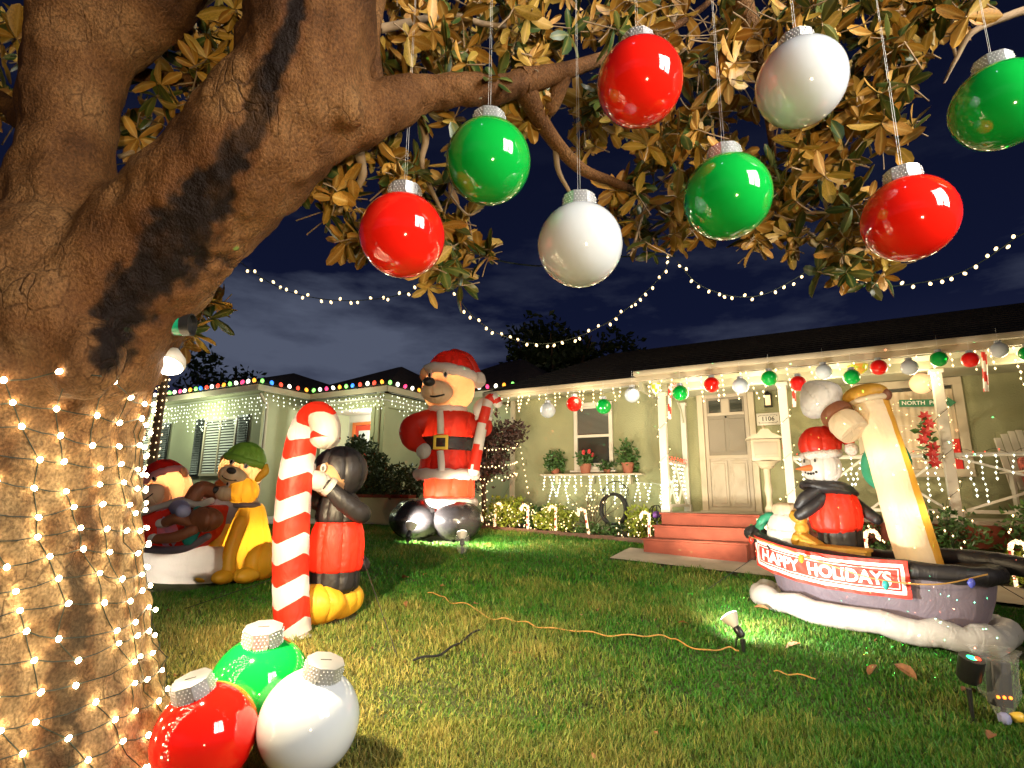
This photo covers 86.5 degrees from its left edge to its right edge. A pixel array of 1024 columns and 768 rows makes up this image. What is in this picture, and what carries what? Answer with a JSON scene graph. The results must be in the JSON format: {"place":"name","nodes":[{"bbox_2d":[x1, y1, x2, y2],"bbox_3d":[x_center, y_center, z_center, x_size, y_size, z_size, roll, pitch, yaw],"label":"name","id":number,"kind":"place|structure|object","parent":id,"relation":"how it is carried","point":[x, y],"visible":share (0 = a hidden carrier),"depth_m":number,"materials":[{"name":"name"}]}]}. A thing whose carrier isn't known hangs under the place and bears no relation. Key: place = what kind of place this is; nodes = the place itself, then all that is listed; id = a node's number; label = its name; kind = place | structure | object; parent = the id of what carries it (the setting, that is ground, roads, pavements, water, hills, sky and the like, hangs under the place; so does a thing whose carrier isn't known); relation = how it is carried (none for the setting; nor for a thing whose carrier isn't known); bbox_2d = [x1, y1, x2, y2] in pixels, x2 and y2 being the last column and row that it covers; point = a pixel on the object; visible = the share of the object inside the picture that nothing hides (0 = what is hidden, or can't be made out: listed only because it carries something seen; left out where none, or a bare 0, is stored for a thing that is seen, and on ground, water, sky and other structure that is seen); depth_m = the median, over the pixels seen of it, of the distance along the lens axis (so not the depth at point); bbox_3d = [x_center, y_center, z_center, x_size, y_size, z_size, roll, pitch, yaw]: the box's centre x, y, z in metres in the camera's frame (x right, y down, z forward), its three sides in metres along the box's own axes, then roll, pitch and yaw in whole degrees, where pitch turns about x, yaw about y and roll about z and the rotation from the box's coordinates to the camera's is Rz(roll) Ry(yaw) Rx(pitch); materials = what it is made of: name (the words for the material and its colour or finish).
{"place":"outdoors","nodes":[
{"label":"outdoors","id":0,"kind":"place"},
{"bbox_2d":[0,0,1023,393],"label":"sky","id":1,"kind":"structure","parent":0,"point":[277,332],"materials":[{"name":"blue"}]},
{"bbox_2d":[148,520,1023,767],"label":"lawn","id":2,"kind":"structure","parent":0,"point":[1016,655],"depth_m":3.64,"materials":[{"name":"green plant"}]},
{"bbox_2d":[145,317,205,466],"bbox_3d":[-6.879,0.392,10.624,1.238,4.637,1.005,-5,-13,25],"label":"lit palm trunk","id":3,"kind":"object","parent":2,"relation":"on","point":[156,435],"visible":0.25,"depth_m":10.50,"materials":[{"name":"brown"}]},
{"bbox_2d":[142,497,258,583],"bbox_3d":[-3.687,1.672,6.108,1.547,0.996,0.917,-1,-12,10],"label":"inflatable sleigh","id":4,"kind":"object","parent":2,"relation":"on","point":[188,560],"visible":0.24,"depth_m":5.72,"materials":[{"name":"white fabric"}]},
{"bbox_2d":[143,459,192,545],"bbox_3d":[-3.733,1.289,5.987,0.755,1.133,0.673,-34,-18,6],"label":"inflatable bear","id":5,"kind":"object","parent":4,"relation":"in","point":[165,480],"visible":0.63,"depth_m":5.96},
{"bbox_2d":[147,507,223,543],"bbox_3d":[-3.372,1.461,5.643,0.693,0.369,0.281,3,-12,-13],"label":"inflatable reindeer","id":6,"kind":"object","parent":4,"relation":"in","point":[201,519],"visible":0.96,"depth_m":5.56,"materials":[{"name":"brown fabric"}]},
{"bbox_2d":[184,442,266,523],"bbox_3d":[-3.226,1.170,6.177,0.639,1.104,0.687,19,-14,-8],"label":"inflatable bear","id":7,"kind":"object","parent":4,"relation":"in","point":[241,461],"visible":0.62,"depth_m":6.13},
{"bbox_2d":[147,667,257,767],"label":"ground ornament","id":8,"kind":"object","parent":2,"relation":"on","point":[205,719],"visible":1,"depth_m":2.33,"materials":[{"name":"red plastic"}]},
{"bbox_2d":[172,343,267,392],"bbox_3d":[-12.704,1.884,23.786,4.513,6.940,4.644,-7,-14,34],"label":"background tree","id":9,"kind":"object","parent":2,"relation":"on","point":[196,378],"visible":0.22,"depth_m":23.47,"materials":[{"name":"green plant"}]},
{"bbox_2d":[194,464,271,583],"bbox_3d":[-3.011,1.541,6.131,0.758,1.286,0.833,-3,-12,18],"label":"inflatable dog","id":10,"kind":"object","parent":2,"relation":"on","point":[244,539],"visible":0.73,"depth_m":5.96},
{"bbox_2d":[212,620,305,714],"bbox_3d":[-1.330,1.562,2.869,0.500,0.563,0.500,4,-2,-17],"label":"ground ornament","id":11,"kind":"object","parent":2,"relation":"on","point":[260,661],"visible":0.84,"depth_m":2.77,"materials":[{"name":"green plastic"}]},
{"bbox_2d":[272,401,340,640],"bbox_3d":[-1.675,1.090,4.434,0.580,1.913,0.307,-5,-13,26],"label":"inflatable candy cane","id":12,"kind":"object","parent":2,"relation":"on","point":[314,426],"visible":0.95,"depth_m":4.38,"materials":[{"name":"white fabric"}]},
{"bbox_2d":[256,651,359,767],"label":"ground ornament","id":13,"kind":"object","parent":2,"relation":"on","point":[309,715],"visible":1,"depth_m":2.42,"materials":[{"name":"white plastic"}]},
{"bbox_2d":[309,446,370,624],"bbox_3d":[-1.589,1.303,4.817,0.761,1.516,0.660,7,-13,-29],"label":"mouse","id":14,"kind":"object","parent":2,"relation":"on","point":[337,541],"visible":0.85,"depth_m":4.70,"materials":[{"name":"red fabric"}]},
{"bbox_2d":[143,360,547,518],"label":"neighbour house","id":15,"kind":"structure","parent":2,"relation":"on","point":[197,453],"depth_m":13.89,"materials":[{"name":"green paint"}]},
{"bbox_2d":[149,394,261,431],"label":"net icicle lights","id":16,"kind":"object","parent":15,"relation":"attached to","point":[212,410],"visible":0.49,"depth_m":14.26,"materials":[{"name":"white plastic"}]},
{"bbox_2d":[198,416,238,475],"bbox_3d":[-7.526,1.603,13.957,1.370,1.490,0.080,-6,-13,29],"label":"window","id":17,"kind":"structure","parent":15,"relation":"in","point":[216,441],"depth_m":14.00,"materials":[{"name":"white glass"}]},
{"bbox_2d":[153,378,513,396],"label":"coloured lights","id":18,"kind":"object","parent":15,"relation":"on","point":[297,387],"visible":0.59,"depth_m":13.39,"materials":[{"name":"multicoloured plastic"}]},
{"bbox_2d":[352,421,370,459],"bbox_3d":[-4.103,2.132,15.128,1.050,2.170,0.130,-6,-13,29],"label":"red door","id":19,"kind":"structure","parent":15,"relation":"in","point":[357,429],"depth_m":15.38,"materials":[{"name":"red paint"}]},
{"bbox_2d":[310,494,420,524],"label":"planter wall","id":20,"kind":"structure","parent":2,"relation":"on","point":[381,506],"depth_m":11.05,"materials":[{"name":"brown paint"}]},
{"bbox_2d":[345,433,390,493],"bbox_3d":[-3.404,1.912,12.162,1.348,1.666,2.018,4,-12,-18],"label":"bush","id":21,"kind":"object","parent":20,"relation":"on","point":[375,460],"visible":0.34,"depth_m":11.78,"materials":[{"name":"green plant"}]},
{"bbox_2d":[365,461,423,499],"bbox_3d":[-2.423,2.093,11.488,1.682,0.959,1.128,-7,-14,33],"label":"bush","id":22,"kind":"object","parent":20,"relation":"on","point":[401,475],"visible":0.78,"depth_m":11.26,"materials":[{"name":"green plant"}]},
{"bbox_2d":[389,349,492,540],"bbox_3d":[-1.163,0.948,9.159,1.637,3.244,1.164,3,-12,-14],"label":"inflatable suited bear","id":23,"kind":"object","parent":2,"relation":"on","point":[437,435],"visible":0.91,"depth_m":8.85},
{"bbox_2d":[468,393,501,475],"bbox_3d":[-0.427,0.821,8.927,0.374,1.415,0.189,12,-14,-12],"label":"inflatable small cane","id":24,"kind":"object","parent":23,"relation":"attached to","point":[491,399],"visible":1,"depth_m":8.84,"materials":[{"name":"white fabric"}]},
{"bbox_2d":[236,523,775,591],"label":"grass","id":25,"kind":"structure","parent":2,"relation":"on","point":[375,534],"depth_m":6.88,"materials":[{"name":"green plant"}]},
{"bbox_2d":[0,0,1023,767],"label":"magnolia tree","id":26,"kind":"object","parent":2,"relation":"on","point":[108,274],"visible":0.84,"depth_m":2.47,"materials":[{"name":"brown plant"}]},
{"bbox_2d":[0,369,168,767],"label":"net lights","id":27,"kind":"object","parent":26,"relation":"attached to","point":[4,380],"visible":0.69,"depth_m":2.31,"materials":[{"name":"white plastic"}]},
{"bbox_2d":[161,343,185,374],"bbox_3d":[-1.665,-0.188,2.636,0.164,0.280,0.186,9,-14,-35],"label":"tree lamp","id":28,"kind":"object","parent":26,"relation":"attached to","point":[174,361],"visible":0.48,"depth_m":2.59,"materials":[{"name":"white plastic"}]},
{"bbox_2d":[171,314,196,335],"bbox_3d":[-1.550,-0.276,2.502,0.150,0.105,0.105,2,-12,-8],"label":"laser projector","id":29,"kind":"object","parent":26,"relation":"attached to","point":[185,325],"visible":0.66,"depth_m":2.48,"materials":[{"name":"black plastic"}]},
{"bbox_2d":[240,262,417,304],"bbox_3d":[-1.733,-0.994,5.201,1.904,0.459,0.121,1,-12,-1],"label":"light string","id":30,"kind":"object","parent":26,"relation":"hanging from","point":[321,301],"visible":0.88,"depth_m":5.20,"materials":[{"name":"white plastic"}]},
{"bbox_2d":[359,4,444,277],"bbox_3d":[-0.519,-1.489,2.777,0.406,1.986,0.406,-1,-12,9],"label":"hanging ornament","id":31,"kind":"object","parent":26,"relation":"hanging from","point":[401,231],"visible":1,"depth_m":2.48,"materials":[{"name":"red plastic"}]},
{"bbox_2d":[446,0,529,205],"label":"hanging ornament","id":32,"kind":"object","parent":26,"relation":"hanging from","point":[487,158],"visible":1,"depth_m":2.48,"materials":[{"name":"green plastic"}]},
{"bbox_2d":[538,0,622,287],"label":"hanging ornament","id":33,"kind":"object","parent":26,"relation":"hanging from","point":[580,241],"visible":1,"depth_m":2.48,"materials":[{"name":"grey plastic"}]},
{"bbox_2d":[597,10,683,129],"bbox_3d":[0.618,-1.865,2.705,0.406,1.256,0.406,-3,-12,17],"label":"hanging ornament","id":34,"kind":"object","parent":26,"relation":"hanging from","point":[640,80],"visible":1,"depth_m":2.48,"materials":[{"name":"red plastic"}]},
{"bbox_2d":[683,0,773,240],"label":"hanging ornament","id":35,"kind":"object","parent":26,"relation":"hanging from","point":[728,194],"visible":1,"depth_m":2.48,"materials":[{"name":"green plastic"}]},
{"bbox_2d":[755,0,849,129],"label":"hanging ornament","id":36,"kind":"object","parent":26,"relation":"hanging from","point":[803,78],"visible":1,"depth_m":2.49,"materials":[{"name":"grey plastic"}]},
{"bbox_2d":[859,1,963,261],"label":"hanging ornament","id":37,"kind":"object","parent":26,"relation":"hanging from","point":[911,212],"visible":1,"depth_m":2.50,"materials":[{"name":"red plastic"}]},
{"bbox_2d":[946,0,1023,151],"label":"hanging ornament","id":38,"kind":"object","parent":26,"relation":"hanging from","point":[985,111],"visible":1,"depth_m":2.54,"materials":[{"name":"green plastic"}]},
{"bbox_2d":[481,526,642,543],"bbox_3d":[0.649,2.621,9.455,4.235,0.234,0.050,-6,-13,29],"label":"bed edging","id":39,"kind":"object","parent":2,"relation":"on","point":[608,537],"visible":0.33,"depth_m":9.20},
{"bbox_2d":[486,521,653,537],"bbox_3d":[0.998,2.737,10.081,4.200,0.194,1.450,-6,-13,29],"label":"garden bed","id":40,"kind":"object","parent":2,"relation":"on","point":[624,533],"visible":0.1,"depth_m":10.30,"materials":[{"name":"soil"}]},
{"bbox_2d":[474,408,530,525],"bbox_3d":[-0.445,1.671,10.896,1.636,2.430,1.328,1,-12,0],"label":"plum tree","id":41,"kind":"object","parent":40,"relation":"on","point":[498,457],"visible":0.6,"depth_m":10.77,"materials":[{"name":"purple plant"}]},
{"bbox_2d":[483,494,532,526],"bbox_3d":[-0.054,2.487,10.488,0.995,0.712,1.246,-4,-12,22],"label":"bush","id":42,"kind":"object","parent":40,"relation":"on","point":[506,519],"visible":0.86,"depth_m":10.30,"materials":[{"name":"green plant"}]},
{"bbox_2d":[530,502,579,531],"bbox_3d":[0.851,2.472,9.926,0.917,0.634,1.022,-6,-13,30],"label":"bush","id":43,"kind":"object","parent":40,"relation":"on","point":[549,518],"visible":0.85,"depth_m":9.72,"materials":[{"name":"green plant"}]},
{"bbox_2d":[481,504,653,535],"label":"bush lights","id":44,"kind":"object","parent":40,"relation":"on","point":[524,517],"visible":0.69,"depth_m":9.78,"materials":[{"name":"white plastic"}]},
{"bbox_2d":[559,485,621,525],"bbox_3d":[1.519,2.294,9.950,0.850,0.869,1.218,6,-13,-25],"label":"bare shrub","id":45,"kind":"object","parent":40,"relation":"on","point":[593,508],"visible":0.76,"depth_m":9.91,"materials":[{"name":"brown plant"}]},
{"bbox_2d":[573,521,623,535],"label":"bush","id":46,"kind":"object","parent":40,"relation":"on","point":[597,529],"visible":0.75,"depth_m":9.25,"materials":[{"name":"green plant"}]},
{"bbox_2d":[594,481,628,534],"bbox_3d":[1.774,2.216,9.785,0.634,0.957,0.260,-6,-13,29],"label":"hose reel","id":47,"kind":"object","parent":40,"relation":"on","point":[624,503],"visible":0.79,"depth_m":9.77,"materials":[{"name":"plastic"}]},
{"bbox_2d":[624,503,661,537],"bbox_3d":[2.243,2.345,9.178,0.752,0.659,0.853,-3,-12,18],"label":"bush","id":48,"kind":"object","parent":40,"relation":"on","point":[636,522],"visible":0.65,"depth_m":9.08,"materials":[{"name":"green plant"}]},
{"bbox_2d":[499,310,646,372],"bbox_3d":[2.223,1.049,19.240,5.638,7.072,4.111,1,-12,0],"label":"background tree","id":49,"kind":"object","parent":2,"relation":"on","point":[559,355],"visible":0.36,"depth_m":18.54,"materials":[{"name":"green plant"}]},
{"bbox_2d":[427,592,738,650],"bbox_3d":[0.328,2.011,4.624,2.936,0.150,0.360,-6,-13,30],"label":"extension cord","id":50,"kind":"object","parent":2,"relation":"on","point":[596,632],"visible":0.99,"depth_m":4.33,"materials":[{"name":"brown plastic"}]},
{"bbox_2d":[641,512,760,561],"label":"front steps","id":51,"kind":"structure","parent":2,"relation":"on","point":[717,536],"depth_m":7.68,"materials":[{"name":"red paint"}]},
{"bbox_2d":[721,611,745,652],"bbox_3d":[1.681,1.906,4.119,0.138,0.361,0.175,9,-14,-34],"label":"spike light","id":52,"kind":"object","parent":2,"relation":"on","point":[730,619],"visible":0.97,"depth_m":4.11,"materials":[{"name":"black plastic"}]},
{"bbox_2d":[482,303,1023,576],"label":"bungalow","id":53,"kind":"object","parent":2,"relation":"on","point":[721,471],"visible":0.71,"depth_m":9.44,"materials":[{"name":"green paint"}]},
{"bbox_2d":[540,400,555,417],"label":"porch ornament","id":54,"kind":"object","parent":53,"relation":"hanging from","point":[547,409],"visible":1,"depth_m":10.73,"materials":[{"name":"grey plastic"}]},
{"bbox_2d":[543,449,567,473],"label":"potted plant","id":55,"kind":"object","parent":53,"relation":"on","point":[556,465],"visible":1,"depth_m":10.97,"materials":[{"name":"green plant"}]},
{"bbox_2d":[453,257,670,347],"bbox_3d":[0.487,-0.891,5.231,2.200,1.083,0.204,0,-12,2],"label":"light string","id":56,"kind":"object","parent":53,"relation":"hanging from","point":[588,330],"visible":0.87,"depth_m":5.20,"materials":[{"name":"white plastic"}]},
{"bbox_2d":[573,449,596,473],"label":"potted plant","id":57,"kind":"object","parent":53,"relation":"on","point":[585,467],"visible":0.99,"depth_m":10.62,"materials":[{"name":"green plant"}]},
{"bbox_2d":[543,474,640,503],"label":"icicle lights","id":58,"kind":"object","parent":53,"relation":"hanging from","point":[590,485],"visible":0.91,"depth_m":10.45,"materials":[{"name":"grey"}]},
{"bbox_2d":[570,401,616,472],"bbox_3d":[1.613,1.058,10.867,0.950,1.408,0.120,-6,-13,29],"label":"window","id":59,"kind":"structure","parent":53,"relation":"in","point":[593,430],"depth_m":10.89,"materials":[{"name":"clear glass"}]},
{"bbox_2d":[613,437,640,481],"bbox_3d":[2.192,1.441,10.324,0.686,0.842,0.462,10,-15,-40],"label":"potted plant","id":60,"kind":"object","parent":53,"relation":"on","point":[626,457],"visible":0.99,"depth_m":10.24,"materials":[{"name":"green plant"}]},
{"bbox_2d":[624,373,639,402],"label":"porch ornament","id":61,"kind":"object","parent":53,"relation":"hanging from","point":[632,394],"visible":1,"depth_m":9.93,"materials":[{"name":"grey plastic"}]},
{"bbox_2d":[672,373,688,400],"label":"porch ornament","id":62,"kind":"object","parent":53,"relation":"hanging from","point":[680,392],"visible":1,"depth_m":8.22,"materials":[{"name":"green plastic"}]},
{"bbox_2d":[703,366,719,391],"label":"porch ornament","id":63,"kind":"object","parent":53,"relation":"hanging from","point":[711,383],"visible":1,"depth_m":8.02,"materials":[{"name":"red plastic"}]},
{"bbox_2d":[696,391,763,512],"bbox_3d":[3.780,1.137,9.535,1.000,2.178,0.187,-6,-13,29],"label":"front door","id":64,"kind":"structure","parent":53,"relation":"in","point":[730,480],"depth_m":9.54,"materials":[{"name":"paint"}]},
{"bbox_2d":[732,370,748,393],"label":"porch ornament","id":65,"kind":"object","parent":53,"relation":"hanging from","point":[740,384],"visible":1,"depth_m":7.82,"materials":[{"name":"grey plastic"}]},
{"bbox_2d":[677,261,803,300],"bbox_3d":[2.139,-0.983,5.112,1.135,0.405,0.103,-1,-12,7],"label":"light string","id":66,"kind":"object","parent":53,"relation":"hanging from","point":[724,296],"visible":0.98,"depth_m":5.11,"materials":[{"name":"white plastic"}]},
{"bbox_2d":[745,425,782,512],"bbox_3d":[3.860,1.288,8.239,0.540,1.359,0.380,-4,-12,22],"label":"letter box","id":67,"kind":"object","parent":53,"relation":"on","point":[765,450],"visible":0.91,"depth_m":8.16,"materials":[{"name":"beige paint"}]},
{"bbox_2d":[756,412,779,425],"bbox_3d":[4.401,0.602,9.355,0.360,0.210,0.027,-6,-13,29],"label":"house number","id":68,"kind":"object","parent":53,"relation":"attached to","point":[768,418],"visible":0.99,"depth_m":9.35,"materials":[{"name":"white paint"}]},
{"bbox_2d":[761,356,777,385],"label":"porch ornament","id":69,"kind":"object","parent":53,"relation":"hanging from","point":[769,376],"visible":1,"depth_m":7.65,"materials":[{"name":"green plastic"}]},
{"bbox_2d":[815,351,832,379],"bbox_3d":[4.236,-0.276,7.415,0.210,0.437,0.210,-7,-14,32],"label":"porch ornament","id":70,"kind":"object","parent":53,"relation":"hanging from","point":[823,370],"visible":1,"depth_m":7.33,"materials":[{"name":"grey plastic"}]},
{"bbox_2d":[843,356,860,384],"bbox_3d":[4.510,-0.204,7.239,0.206,0.432,0.206,5,-12,-18],"label":"porch ornament","id":71,"kind":"object","parent":53,"relation":"hanging from","point":[851,375],"visible":1,"depth_m":7.16,"materials":[{"name":"green plastic"}]},
{"bbox_2d":[869,357,887,374],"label":"porch ornament","id":72,"kind":"object","parent":53,"relation":"hanging from","point":[878,365],"visible":1,"depth_m":7.03,"materials":[{"name":"red plastic"}]},
{"bbox_2d":[786,345,1023,390],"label":"icicle lights","id":73,"kind":"object","parent":53,"relation":"hanging from","point":[1013,348],"visible":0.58,"depth_m":6.89,"materials":[{"name":"grey plastic"}]},
{"bbox_2d":[900,345,918,374],"bbox_3d":[5.057,-0.315,6.941,0.196,0.408,0.196,7,-13,-29],"label":"porch ornament","id":74,"kind":"object","parent":53,"relation":"hanging from","point":[909,366],"visible":1,"depth_m":6.86,"materials":[{"name":"grey plastic"}]},
{"bbox_2d":[852,376,975,477],"bbox_3d":[6.105,0.678,8.334,1.380,1.480,0.070,-6,-13,29],"label":"picture window","id":75,"kind":"structure","parent":53,"relation":"in","point":[900,390],"depth_m":8.19,"materials":[{"name":"white glass"}]},
{"bbox_2d":[909,373,931,393],"bbox_3d":[6.006,-0.032,7.986,0.300,0.350,0.300,1,-12,0],"label":"paper lantern","id":76,"kind":"object","parent":53,"relation":"hanging from","point":[919,383],"visible":0.9,"depth_m":7.89,"materials":[{"name":"white paper"}]},
{"bbox_2d":[910,411,942,468],"bbox_3d":[5.399,0.731,7.109,0.313,0.745,0.233,-6,-13,29],"label":"poinsettia garland","id":77,"kind":"object","parent":53,"relation":"hanging from","point":[925,422],"visible":1,"depth_m":7.06,"materials":[{"name":"red plant"}]},
{"bbox_2d":[899,397,955,406],"bbox_3d":[6.260,0.286,8.203,0.690,0.170,0.026,-3,-12,30],"label":"arrow sign","id":78,"kind":"object","parent":53,"relation":"hanging from","point":[919,403],"visible":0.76,"depth_m":8.23,"materials":[{"name":"green paint"}]},
{"bbox_2d":[929,336,948,366],"bbox_3d":[5.324,-0.415,6.805,0.192,0.403,0.192,-11,-16,44],"label":"porch ornament","id":79,"kind":"object","parent":53,"relation":"hanging from","point":[938,358],"visible":1,"depth_m":6.73,"materials":[{"name":"green plastic"}]},
{"bbox_2d":[856,233,1023,288],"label":"light string","id":80,"kind":"object","parent":53,"relation":"hanging from","point":[964,273],"visible":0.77,"depth_m":4.38,"materials":[{"name":"white plastic"}]},
{"bbox_2d":[960,342,979,366],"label":"porch ornament","id":81,"kind":"object","parent":53,"relation":"hanging from","point":[969,358],"visible":1,"depth_m":6.58,"materials":[{"name":"red plastic"}]},
{"bbox_2d":[981,348,988,391],"bbox_3d":[5.945,-0.197,6.742,0.184,0.587,0.054,-1,-8,30],"label":"candy cane decoration","id":82,"kind":"object","parent":53,"relation":"hanging from","point":[984,371],"visible":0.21,"depth_m":6.75,"materials":[{"name":"white plastic"}]},
{"bbox_2d":[989,329,1008,357],"bbox_3d":[5.828,-0.503,6.528,0.184,0.381,0.184,6,-13,-25],"label":"porch ornament","id":83,"kind":"object","parent":53,"relation":"hanging from","point":[998,349],"visible":1,"depth_m":6.46,"materials":[{"name":"grey plastic"}]},
{"bbox_2d":[994,430,1023,518],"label":"adirondack chair","id":84,"kind":"object","parent":53,"relation":"on","point":[1018,465],"visible":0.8,"depth_m":7.51,"materials":[{"name":"white paint"}]},
{"bbox_2d":[610,548,1023,604],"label":"front walk","id":85,"kind":"structure","parent":2,"relation":"on","point":[1004,595],"depth_m":7.03,"materials":[{"name":"concrete"}]},
{"bbox_2d":[744,380,1023,656],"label":"inflatable boat","id":86,"kind":"object","parent":2,"relation":"on","point":[958,616],"visible":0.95,"depth_m":4.57,"materials":[{"name":"white fabric"}]},
{"bbox_2d":[767,502,808,544],"bbox_3d":[2.751,1.422,5.388,0.350,0.477,0.444,10,-12,-38],"label":"gift sack","id":87,"kind":"object","parent":86,"relation":"on","point":[784,524],"visible":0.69,"depth_m":5.31,"materials":[{"name":"white fabric"}]},
{"bbox_2d":[797,533,823,546],"bbox_3d":[2.787,1.531,5.118,0.172,0.193,0.181,10,16,-38],"label":"gift box","id":88,"kind":"object","parent":86,"relation":"on","point":[806,540],"visible":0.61,"depth_m":5.08,"materials":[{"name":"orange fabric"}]},
{"bbox_2d":[754,535,912,599],"bbox_3d":[2.744,1.614,4.880,0.197,0.405,1.435,7,-13,-27],"label":"banner","id":89,"kind":"object","parent":86,"relation":"attached to","point":[781,562],"visible":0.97,"depth_m":4.67,"materials":[{"name":"red fabric"}]},
{"bbox_2d":[794,425,882,547],"bbox_3d":[3.068,1.036,5.253,0.740,1.274,0.395,-1,-12,6],"label":"inflatable snowman","id":90,"kind":"object","parent":86,"relation":"on","point":[831,507],"visible":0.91,"depth_m":5.13,"materials":[{"name":"red plastic"}]},
{"bbox_2d":[809,544,872,555],"bbox_3d":[2.983,1.535,4.931,0.238,0.125,0.467,11,-13,-44],"label":"gift box","id":91,"kind":"object","parent":86,"relation":"on","point":[853,550],"visible":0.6,"depth_m":4.84,"materials":[{"name":"orange fabric"}]},
{"bbox_2d":[748,535,987,589],"bbox_3d":[2.865,1.556,4.710,0.417,0.273,1.915,10,-12,-38],"label":"bulb rope","id":92,"kind":"object","parent":86,"relation":"hanging from","point":[971,583],"visible":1,"depth_m":4.29,"materials":[{"name":"brown"}]},
{"bbox_2d":[956,651,985,722],"bbox_3d":[2.585,1.748,3.038,0.124,0.453,0.150,3,-12,-10],"label":"laser spot","id":93,"kind":"object","parent":2,"relation":"on","point":[970,668],"visible":0.95,"depth_m":3.04,"materials":[{"name":"black plastic"}]},
{"bbox_2d":[985,658,1023,726],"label":"light timer","id":94,"kind":"object","parent":2,"relation":"on","point":[999,684],"visible":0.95,"depth_m":3.03,"materials":[{"name":"black plastic"}]},
{"bbox_2d":[1000,580,1023,587],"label":"garden bed","id":95,"kind":"object","parent":2,"relation":"on","point":[1009,581],"depth_m":6.13,"materials":[{"name":"soil"}]},
{"bbox_2d":[756,498,1023,556],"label":"bush","id":96,"kind":"object","parent":95,"relation":"on","point":[1010,529],"visible":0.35,"depth_m":6.34,"materials":[{"name":"white"}]},
{"bbox_2d":[883,503,993,549],"bbox_3d":[5.153,1.938,6.584,0.687,0.980,1.075,10,-15,-40],"label":"rose bush","id":97,"kind":"object","parent":95,"relation":"on","point":[951,527],"visible":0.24,"depth_m":6.43,"materials":[{"name":"green plant"}]},
{"bbox_2d":[985,499,1023,554],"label":"rose bush","id":98,"kind":"object","parent":95,"relation":"on","point":[1001,533],"visible":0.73,"depth_m":6.39,"materials":[{"name":"green plant"}]},
{"bbox_2d":[242,712,1023,767],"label":"grass","id":99,"kind":"structure","parent":0,"point":[797,740],"depth_m":2.73,"materials":[{"name":"green plant"}]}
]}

